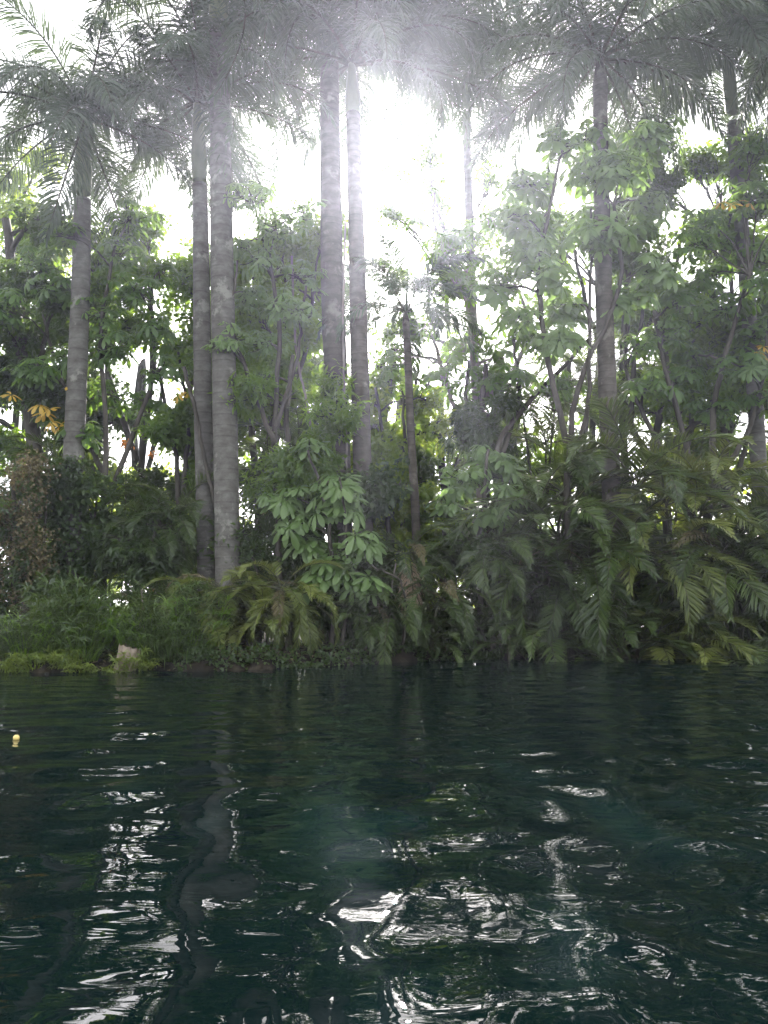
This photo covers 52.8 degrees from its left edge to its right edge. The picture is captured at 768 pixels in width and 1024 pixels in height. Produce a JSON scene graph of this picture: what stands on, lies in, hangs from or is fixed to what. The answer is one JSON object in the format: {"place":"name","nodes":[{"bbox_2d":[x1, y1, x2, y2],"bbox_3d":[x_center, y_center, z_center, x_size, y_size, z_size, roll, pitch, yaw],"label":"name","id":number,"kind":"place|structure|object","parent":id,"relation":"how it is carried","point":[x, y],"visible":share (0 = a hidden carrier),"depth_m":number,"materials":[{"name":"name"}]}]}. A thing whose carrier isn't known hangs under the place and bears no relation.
{"place":"outdoors","nodes":[
{"label":"outdoors","id":0,"kind":"place"},
{"bbox_2d":[0,602,761,672],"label":"ground","id":1,"kind":"structure","parent":0,"point":[399,657],"depth_m":16.99,"materials":[{"name":"plant"}]},
{"bbox_2d":[0,618,51,662],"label":"sedge clump","id":2,"kind":"object","parent":1,"relation":"on","point":[15,641],"visible":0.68,"depth_m":16.61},
{"bbox_2d":[2,651,51,669],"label":"sedge clump","id":3,"kind":"object","parent":1,"relation":"on","point":[24,660],"visible":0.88,"depth_m":16.07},
{"bbox_2d":[0,611,56,667],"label":"sedge clump","id":4,"kind":"object","parent":1,"relation":"on","point":[35,635],"visible":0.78,"depth_m":16.46,"materials":[{"name":"green plant"}]},
{"bbox_2d":[0,204,65,615],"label":"broadleaf tree","id":5,"kind":"object","parent":1,"relation":"on","point":[13,428],"visible":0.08,"depth_m":27.14,"materials":[{"name":"green plant"}]},
{"bbox_2d":[0,141,72,617],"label":"broadleaf tree","id":6,"kind":"object","parent":1,"relation":"on","point":[6,206],"visible":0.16,"depth_m":29.80,"materials":[{"name":"green plant"}]},
{"bbox_2d":[0,446,79,642],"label":"dry bush","id":7,"kind":"object","parent":1,"relation":"on","point":[19,538],"visible":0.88,"depth_m":19.12,"materials":[{"name":"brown plant"}]},
{"bbox_2d":[0,191,105,622],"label":"broadleaf tree","id":8,"kind":"object","parent":1,"relation":"on","point":[20,344],"visible":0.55,"depth_m":22.31,"materials":[{"name":"green plant"}]},
{"bbox_2d":[14,597,94,654],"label":"sedge clump","id":9,"kind":"object","parent":1,"relation":"on","point":[46,606],"visible":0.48,"depth_m":16.86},
{"bbox_2d":[18,611,94,656],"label":"sedge clump","id":10,"kind":"object","parent":1,"relation":"on","point":[50,646],"visible":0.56,"depth_m":16.62,"materials":[{"name":"green plant"}]},
{"bbox_2d":[14,565,109,649],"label":"shrub","id":11,"kind":"object","parent":1,"relation":"on","point":[27,595],"visible":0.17,"depth_m":18.37,"materials":[{"name":"green plant"}]},
{"bbox_2d":[0,432,127,634],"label":"areca palm","id":12,"kind":"object","parent":1,"relation":"on","point":[47,455],"visible":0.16,"depth_m":21.48,"materials":[{"name":"plant"}]},
{"bbox_2d":[15,567,125,662],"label":"sedge clump","id":13,"kind":"object","parent":1,"relation":"on","point":[63,599],"visible":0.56,"depth_m":16.98,"materials":[{"name":"plant"}]},
{"bbox_2d":[20,467,128,594],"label":"shade shrub","id":14,"kind":"object","parent":1,"relation":"on","point":[92,486],"visible":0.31,"depth_m":20.15,"materials":[{"name":"green plant"}]},
{"bbox_2d":[51,455,97,596],"bbox_3d":[-8.066,0.973,20.210,1.353,4.993,1.235,0,-6,0],"label":"ivy stump","id":15,"kind":"object","parent":1,"relation":"on","point":[74,532],"visible":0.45,"depth_m":20.01,"materials":[{"name":"green plant"}]},
{"bbox_2d":[28,592,126,666],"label":"sedge clump","id":16,"kind":"object","parent":1,"relation":"on","point":[89,637],"visible":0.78,"depth_m":16.64,"materials":[{"name":"plant"}]},
{"bbox_2d":[21,578,146,655],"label":"sedge clump","id":17,"kind":"object","parent":1,"relation":"on","point":[86,607],"visible":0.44,"depth_m":17.56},
{"bbox_2d":[16,282,154,476],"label":"broadleaf tree","id":18,"kind":"object","parent":1,"relation":"on","point":[116,425],"visible":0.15,"depth_m":26.68,"materials":[{"name":"green plant"}]},
{"bbox_2d":[28,589,142,653],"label":"sedge clump","id":19,"kind":"object","parent":1,"relation":"on","point":[118,595],"visible":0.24,"depth_m":17.51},
{"bbox_2d":[61,621,120,665],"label":"sedge clump","id":20,"kind":"object","parent":1,"relation":"on","point":[96,653],"visible":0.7,"depth_m":16.65,"materials":[{"name":"green plant"}]},
{"bbox_2d":[49,592,135,649],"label":"shrub","id":21,"kind":"object","parent":1,"relation":"on","point":[118,628],"visible":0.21,"depth_m":18.11,"materials":[{"name":"green plant"}]},
{"bbox_2d":[0,197,189,599],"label":"umbrella tree","id":22,"kind":"object","parent":1,"relation":"on","point":[152,329],"visible":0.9,"depth_m":21.43,"materials":[{"name":"green plant"}]},
{"bbox_2d":[0,0,209,568],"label":"royal palm","id":23,"kind":"object","parent":1,"relation":"on","point":[45,93],"visible":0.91,"depth_m":21.08,"materials":[{"name":"green plant"}]},
{"bbox_2d":[57,202,178,627],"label":"broadleaf tree","id":24,"kind":"object","parent":1,"relation":"on","point":[131,319],"visible":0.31,"depth_m":25.10,"materials":[{"name":"green plant"}]},
{"bbox_2d":[89,358,175,610],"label":"broadleaf tree","id":25,"kind":"object","parent":1,"relation":"on","point":[139,385],"depth_m":29.55,"materials":[{"name":"green plant"}]},
{"bbox_2d":[75,487,206,632],"bbox_3d":[-6.178,1.422,20.137,3.457,4.102,2.992,3,-7,-28],"label":"shade shrub","id":26,"kind":"object","parent":1,"relation":"on","point":[128,555],"visible":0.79,"depth_m":19.63,"materials":[{"name":"green plant"}]},
{"bbox_2d":[112,616,176,664],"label":"sedge clump","id":27,"kind":"object","parent":1,"relation":"on","point":[146,635],"visible":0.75,"depth_m":16.63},
{"bbox_2d":[85,597,216,658],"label":"sedge clump","id":28,"kind":"object","parent":1,"relation":"on","point":[184,619],"visible":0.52,"depth_m":17.02,"materials":[{"name":"green plant"}]},
{"bbox_2d":[91,471,213,629],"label":"areca palm","id":29,"kind":"object","parent":1,"relation":"on","point":[188,531],"visible":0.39,"depth_m":19.88,"materials":[{"name":"plant"}]},
{"bbox_2d":[111,462,196,594],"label":"shade shrub","id":30,"kind":"object","parent":1,"relation":"on","point":[156,476],"visible":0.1,"depth_m":23.03,"materials":[{"name":"green plant"}]},
{"bbox_2d":[98,571,226,651],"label":"sedge clump","id":31,"kind":"object","parent":1,"relation":"on","point":[156,589],"visible":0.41,"depth_m":18.12,"materials":[{"name":"green plant"}]},
{"bbox_2d":[141,588,221,649],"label":"shrub","id":32,"kind":"object","parent":1,"relation":"on","point":[200,595],"visible":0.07,"depth_m":18.15,"materials":[{"name":"green plant"}]},
{"bbox_2d":[124,574,241,652],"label":"sedge clump","id":33,"kind":"object","parent":1,"relation":"on","point":[185,585],"visible":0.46,"depth_m":17.72,"materials":[{"name":"plant"}]},
{"bbox_2d":[130,347,242,577],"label":"broadleaf tree","id":34,"kind":"object","parent":1,"relation":"on","point":[174,433],"visible":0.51,"depth_m":21.93,"materials":[{"name":"green plant"}]},
{"bbox_2d":[150,593,238,660],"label":"sedge clump","id":35,"kind":"object","parent":1,"relation":"on","point":[226,611],"visible":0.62,"depth_m":17.16,"materials":[{"name":"green plant"}]},
{"bbox_2d":[54,0,335,601],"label":"royal palm","id":36,"kind":"object","parent":1,"relation":"on","point":[197,104],"visible":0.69,"depth_m":21.34,"materials":[{"name":"grey plant"}]},
{"bbox_2d":[182,366,213,507],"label":"vine","id":37,"kind":"object","parent":36,"relation":"hanging from","point":[198,425],"visible":0.91,"depth_m":20.59,"materials":[{"name":"brown plant"}]},
{"bbox_2d":[80,0,311,643],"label":"royal palm","id":38,"kind":"object","parent":1,"relation":"on","point":[225,467],"visible":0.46,"depth_m":20.23,"materials":[{"name":"grey plant"}]},
{"bbox_2d":[163,621,231,658],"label":"sedge clump","id":39,"kind":"object","parent":1,"relation":"on","point":[188,642],"visible":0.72,"depth_m":16.86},
{"bbox_2d":[147,237,269,570],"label":"broadleaf tree","id":40,"kind":"object","parent":1,"relation":"on","point":[185,337],"visible":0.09,"depth_m":26.56,"materials":[{"name":"green plant"}]},
{"bbox_2d":[141,564,300,653],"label":"areca palm","id":41,"kind":"object","parent":1,"relation":"on","point":[235,637],"visible":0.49,"depth_m":18.27,"materials":[{"name":"plant"}]},
{"bbox_2d":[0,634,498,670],"bbox_3d":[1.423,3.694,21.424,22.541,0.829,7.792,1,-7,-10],"label":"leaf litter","id":42,"kind":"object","parent":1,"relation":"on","point":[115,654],"visible":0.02,"depth_m":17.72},
{"bbox_2d":[163,229,346,524],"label":"broadleaf tree","id":43,"kind":"object","parent":1,"relation":"on","point":[317,349],"visible":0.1,"depth_m":26.24,"materials":[{"name":"green plant"}]},
{"bbox_2d":[199,471,322,642],"bbox_3d":[-3.093,1.301,20.369,3.441,4.646,2.867,0,-6,0],"label":"shade shrub","id":44,"kind":"object","parent":1,"relation":"on","point":[256,545],"visible":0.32,"depth_m":20.00,"materials":[{"name":"green plant"}]},
{"bbox_2d":[201,180,328,642],"bbox_3d":[-3.128,-2.502,20.372,3.343,12.123,2.915,0,-6,0],"label":"umbrella tree","id":45,"kind":"object","parent":1,"relation":"on","point":[290,312],"visible":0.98,"depth_m":20.46,"materials":[{"name":"green plant"}]},
{"bbox_2d":[215,558,350,653],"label":"areca palm","id":46,"kind":"object","parent":1,"relation":"on","point":[308,633],"visible":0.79,"depth_m":18.08,"materials":[{"name":"plant"}]},
{"bbox_2d":[208,354,373,642],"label":"broadleaf tree","id":47,"kind":"object","parent":1,"relation":"on","point":[294,470],"visible":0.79,"depth_m":20.05,"materials":[{"name":"green plant"}]},
{"bbox_2d":[235,206,348,530],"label":"broadleaf tree","id":48,"kind":"object","parent":1,"relation":"on","point":[286,249],"visible":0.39,"depth_m":24.30,"materials":[{"name":"green plant"}]},
{"bbox_2d":[238,268,348,521],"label":"broadleaf tree","id":49,"kind":"object","parent":1,"relation":"on","point":[317,361],"visible":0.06,"depth_m":27.54,"materials":[{"name":"green plant"}]},
{"bbox_2d":[210,406,396,630],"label":"areca palm","id":50,"kind":"object","parent":1,"relation":"on","point":[261,442],"visible":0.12,"depth_m":21.63,"materials":[{"name":"plant"}]},
{"bbox_2d":[256,438,407,651],"bbox_3d":[-1.389,0.853,19.195,3.684,5.496,1.803,-3,-7,24],"label":"umbrella shrub","id":51,"kind":"object","parent":1,"relation":"on","point":[341,498],"visible":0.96,"depth_m":19.02,"materials":[{"name":"green plant"}]},
{"bbox_2d":[287,561,380,647],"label":"shade shrub","id":52,"kind":"object","parent":1,"relation":"on","point":[325,621],"visible":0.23,"depth_m":19.24,"materials":[{"name":"green plant"}]},
{"bbox_2d":[177,0,506,551],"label":"royal palm","id":53,"kind":"object","parent":1,"relation":"on","point":[331,248],"visible":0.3,"depth_m":22.30,"materials":[{"name":"grey plant"}]},
{"bbox_2d":[342,221,347,472],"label":"vine","id":54,"kind":"object","parent":53,"relation":"hanging from","point":[343,355],"visible":0.66,"depth_m":21.64,"materials":[{"name":"grey plant"}]},
{"bbox_2d":[257,453,427,646],"bbox_3d":[-1.181,1.254,20.689,4.764,5.749,2.641,0,-6,0],"label":"shade shrub","id":55,"kind":"object","parent":1,"relation":"on","point":[381,490],"visible":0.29,"depth_m":20.33,"materials":[{"name":"green plant"}]},
{"bbox_2d":[206,0,515,536],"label":"royal palm","id":56,"kind":"object","parent":1,"relation":"on","point":[376,42],"visible":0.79,"depth_m":22.36,"materials":[{"name":"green plant"}]},
{"bbox_2d":[297,561,444,663],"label":"areca palm","id":57,"kind":"object","parent":1,"relation":"on","point":[366,624],"visible":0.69,"depth_m":18.70,"materials":[{"name":"plant"}]},
{"bbox_2d":[347,354,448,546],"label":"broadleaf tree","id":58,"kind":"object","parent":1,"relation":"on","point":[428,462],"visible":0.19,"depth_m":25.82,"materials":[{"name":"green plant"}]},
{"bbox_2d":[315,234,484,600],"bbox_3d":[0.616,-1.992,21.970,4.618,11.498,4.903,6,-9,-42],"label":"young palm","id":59,"kind":"object","parent":1,"relation":"on","point":[393,283],"visible":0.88,"depth_m":22.14,"materials":[{"name":"green plant"}]},
{"bbox_2d":[362,581,441,648],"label":"shade shrub","id":60,"kind":"object","parent":1,"relation":"on","point":[372,609],"visible":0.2,"depth_m":19.60,"materials":[{"name":"green plant"}]},
{"bbox_2d":[349,384,456,551],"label":"broadleaf tree","id":61,"kind":"object","parent":1,"relation":"on","point":[384,448],"visible":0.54,"depth_m":22.91,"materials":[{"name":"green plant"}]},
{"bbox_2d":[354,524,509,662],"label":"areca palm","id":62,"kind":"object","parent":1,"relation":"on","point":[450,593],"visible":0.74,"depth_m":19.27,"materials":[{"name":"plant"}]},
{"bbox_2d":[382,486,494,607],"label":"sunlit shrub","id":63,"kind":"object","parent":1,"relation":"on","point":[428,536],"visible":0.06,"depth_m":26.03,"materials":[{"name":"green plant"}]},
{"bbox_2d":[368,144,521,609],"bbox_3d":[2.140,-4.440,26.711,6.145,17.050,3.336,0,-6,0],"label":"broadleaf tree","id":64,"kind":"object","parent":1,"relation":"on","point":[393,213],"visible":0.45,"depth_m":26.99,"materials":[{"name":"green plant"}]},
{"bbox_2d":[374,165,526,589],"bbox_3d":[2.002,-3.579,23.584,4.950,14.880,3.358,0,-6,0],"label":"umbrella tree","id":65,"kind":"object","parent":1,"relation":"on","point":[447,240],"visible":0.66,"depth_m":23.93,"materials":[{"name":"green plant"}]},
{"bbox_2d":[173,633,728,670],"bbox_3d":[2.850,3.526,20.179,16.349,0.778,3.004,2,-7,-19],"label":"ground cover","id":66,"kind":"object","parent":1,"relation":"on","point":[268,655],"visible":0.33,"depth_m":17.78,"materials":[{"name":"green plant"}]},
{"bbox_2d":[359,0,568,398],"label":"royal palm","id":67,"kind":"object","parent":1,"relation":"on","point":[468,189],"visible":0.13,"depth_m":29.34,"materials":[{"name":"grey plant"}]},
{"bbox_2d":[424,444,531,655],"bbox_3d":[2.474,1.063,20.461,2.847,5.790,2.104,0,-6,0],"label":"umbrella shrub","id":68,"kind":"object","parent":1,"relation":"on","point":[494,461],"visible":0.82,"depth_m":20.24,"materials":[{"name":"green plant"}]},
{"bbox_2d":[431,360,528,638],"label":"broadleaf tree","id":69,"kind":"object","parent":1,"relation":"on","point":[475,422],"visible":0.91,"depth_m":22.39,"materials":[{"name":"green plant"}]},
{"bbox_2d":[418,520,561,648],"bbox_3d":[2.756,2.099,20.753,4.197,3.920,2.741,0,-6,0],"label":"shade shrub","id":70,"kind":"object","parent":1,"relation":"on","point":[533,605],"visible":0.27,"depth_m":20.34,"materials":[{"name":"green plant"}]},
{"bbox_2d":[432,358,563,538],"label":"broadleaf tree","id":71,"kind":"object","parent":1,"relation":"on","point":[449,461],"visible":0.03,"depth_m":26.85,"materials":[{"name":"green plant"}]},
{"bbox_2d":[413,494,586,660],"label":"areca palm","id":72,"kind":"object","parent":1,"relation":"on","point":[528,559],"visible":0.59,"depth_m":19.40,"materials":[{"name":"plant"}]},
{"bbox_2d":[478,241,592,632],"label":"umbrella tree","id":73,"kind":"object","parent":1,"relation":"on","point":[519,376],"visible":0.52,"depth_m":21.93,"materials":[{"name":"green plant"}]},
{"bbox_2d":[457,528,634,661],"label":"areca palm","id":74,"kind":"object","parent":1,"relation":"on","point":[573,621],"visible":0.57,"depth_m":19.40,"materials":[{"name":"plant"}]},
{"bbox_2d":[490,483,603,631],"bbox_3d":[4.852,1.583,22.139,4.329,5.204,2.661,0,-6,0],"label":"shade shrub","id":75,"kind":"object","parent":1,"relation":"on","point":[582,525],"visible":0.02,"depth_m":21.57,"materials":[{"name":"green plant"}]},
{"bbox_2d":[453,321,648,581],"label":"areca palm","id":76,"kind":"object","parent":1,"relation":"on","point":[550,419],"visible":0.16,"depth_m":24.66,"materials":[{"name":"plant"}]},
{"bbox_2d":[447,422,664,663],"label":"areca palm","id":77,"kind":"object","parent":1,"relation":"on","point":[536,492],"visible":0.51,"depth_m":19.72,"materials":[{"name":"plant"}]},
{"bbox_2d":[468,115,689,657],"bbox_3d":[5.382,-3.563,21.134,6.003,15.738,3.174,0,-6,0],"label":"umbrella tree","id":78,"kind":"object","parent":1,"relation":"on","point":[522,226],"visible":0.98,"depth_m":21.15,"materials":[{"name":"green plant"}]},
{"bbox_2d":[522,352,640,525],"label":"broadleaf tree","id":79,"kind":"object","parent":1,"relation":"on","point":[568,367],"depth_m":28.40,"materials":[{"name":"green plant"}]},
{"bbox_2d":[509,513,709,662],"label":"areca palm","id":80,"kind":"object","parent":1,"relation":"on","point":[600,599],"visible":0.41,"depth_m":19.13,"materials":[{"name":"plant"}]},
{"bbox_2d":[459,0,767,657],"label":"royal palm","id":81,"kind":"object","parent":1,"relation":"on","point":[599,60],"visible":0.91,"depth_m":22.02,"materials":[{"name":"green plant"}]},
{"bbox_2d":[515,163,711,585],"bbox_3d":[7.948,-4.179,27.244,7.459,16.688,4.151,0,-6,0],"label":"broadleaf tree","id":82,"kind":"object","parent":1,"relation":"on","point":[633,322],"visible":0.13,"depth_m":27.28,"materials":[{"name":"green plant"}]},
{"bbox_2d":[490,392,758,660],"bbox_3d":[6.570,1.058,20.845,6.076,7.961,6.644,4,-8,-30],"label":"areca palm","id":83,"kind":"object","parent":1,"relation":"on","point":[675,492],"visible":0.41,"depth_m":20.15,"materials":[{"name":"plant"}]},
{"bbox_2d":[561,138,720,597],"bbox_3d":[8.921,-4.328,25.687,5.608,16.692,2.997,0,-6,0],"label":"broadleaf tree","id":84,"kind":"object","parent":1,"relation":"on","point":[672,184],"visible":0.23,"depth_m":26.14,"materials":[{"name":"green plant"}]},
{"bbox_2d":[570,434,767,663],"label":"areca palm","id":85,"kind":"object","parent":1,"relation":"on","point":[715,466],"visible":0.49,"depth_m":20.28,"materials":[{"name":"plant"}]},
{"bbox_2d":[578,516,764,664],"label":"areca palm","id":86,"kind":"object","parent":1,"relation":"on","point":[683,593],"visible":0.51,"depth_m":19.34,"materials":[{"name":"plant"}]},
{"bbox_2d":[578,304,767,554],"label":"areca palm","id":87,"kind":"object","parent":1,"relation":"on","point":[703,441],"visible":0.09,"depth_m":24.91,"materials":[{"name":"plant"}]},
{"bbox_2d":[580,0,767,567],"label":"royal palm","id":88,"kind":"object","parent":1,"relation":"on","point":[729,81],"visible":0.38,"depth_m":23.48,"materials":[{"name":"green plant"}]},
{"bbox_2d":[581,309,767,555],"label":"broadleaf tree","id":89,"kind":"object","parent":1,"relation":"on","point":[731,390],"visible":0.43,"depth_m":24.04,"materials":[{"name":"green plant"}]},
{"bbox_2d":[630,270,748,522],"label":"broadleaf tree","id":90,"kind":"object","parent":1,"relation":"on","point":[696,450],"visible":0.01,"depth_m":27.23,"materials":[{"name":"green plant"}]},
{"bbox_2d":[615,133,767,595],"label":"umbrella tree","id":91,"kind":"object","parent":1,"relation":"on","point":[753,368],"visible":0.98,"depth_m":22.50,"materials":[{"name":"green plant"}]},
{"bbox_2d":[632,395,767,553],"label":"broadleaf tree","id":92,"kind":"object","parent":1,"relation":"on","point":[746,459],"visible":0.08,"depth_m":27.20,"materials":[{"name":"green plant"}]},
{"bbox_2d":[634,522,767,663],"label":"areca palm","id":93,"kind":"object","parent":1,"relation":"on","point":[762,595],"visible":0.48,"depth_m":19.62,"materials":[{"name":"plant"}]},
{"bbox_2d":[665,120,767,519],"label":"broadleaf tree","id":94,"kind":"object","parent":1,"relation":"on","point":[707,163],"visible":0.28,"depth_m":26.78,"materials":[{"name":"green plant"}]},
{"bbox_2d":[672,486,767,659],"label":"areca palm","id":95,"kind":"object","parent":1,"relation":"on","point":[753,553],"visible":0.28,"depth_m":20.57,"materials":[{"name":"plant"}]},
{"bbox_2d":[677,0,767,155],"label":"royal palm","id":96,"kind":"object","parent":1,"relation":"on","point":[748,104],"visible":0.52,"depth_m":23.25,"materials":[{"name":"green plant"}]},
{"bbox_2d":[688,220,767,511],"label":"broadleaf tree","id":97,"kind":"object","parent":1,"relation":"on","point":[711,255],"visible":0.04,"depth_m":27.93,"materials":[{"name":"green plant"}]},
{"bbox_2d":[696,464,767,656],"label":"areca palm","id":98,"kind":"object","parent":1,"relation":"on","point":[761,474],"visible":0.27,"depth_m":20.41,"materials":[{"name":"plant"}]},
{"bbox_2d":[706,164,767,351],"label":"broadleaf tree","id":99,"kind":"object","parent":1,"relation":"on","point":[759,217],"visible":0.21,"depth_m":24.81,"materials":[{"name":"green plant"}]},
{"bbox_2d":[0,656,767,1023],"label":"water","id":100,"kind":"structure","parent":0,"point":[526,840],"depth_m":4.76,"materials":[{"name":"liquid"}]},
{"bbox_2d":[99,603,158,658],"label":"sedge clump","id":101,"kind":"object","parent":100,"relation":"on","point":[119,638],"visible":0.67,"depth_m":16.66,"materials":[{"name":"green plant"}]},
{"bbox_2d":[108,644,152,669],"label":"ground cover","id":102,"kind":"object","parent":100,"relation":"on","point":[130,660],"visible":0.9,"depth_m":16.30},
{"bbox_2d":[115,585,205,668],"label":"sedge clump","id":103,"kind":"object","parent":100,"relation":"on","point":[184,611],"visible":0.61,"depth_m":16.94,"materials":[{"name":"plant"}]},
{"bbox_2d":[135,605,210,667],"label":"sedge clump","id":104,"kind":"object","parent":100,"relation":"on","point":[172,637],"visible":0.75,"depth_m":16.66,"materials":[{"name":"plant"}]},
{"bbox_2d":[0,0,767,601],"label":"sky","id":105,"kind":"structure","parent":0,"point":[296,183],"materials":[{"name":"white"}]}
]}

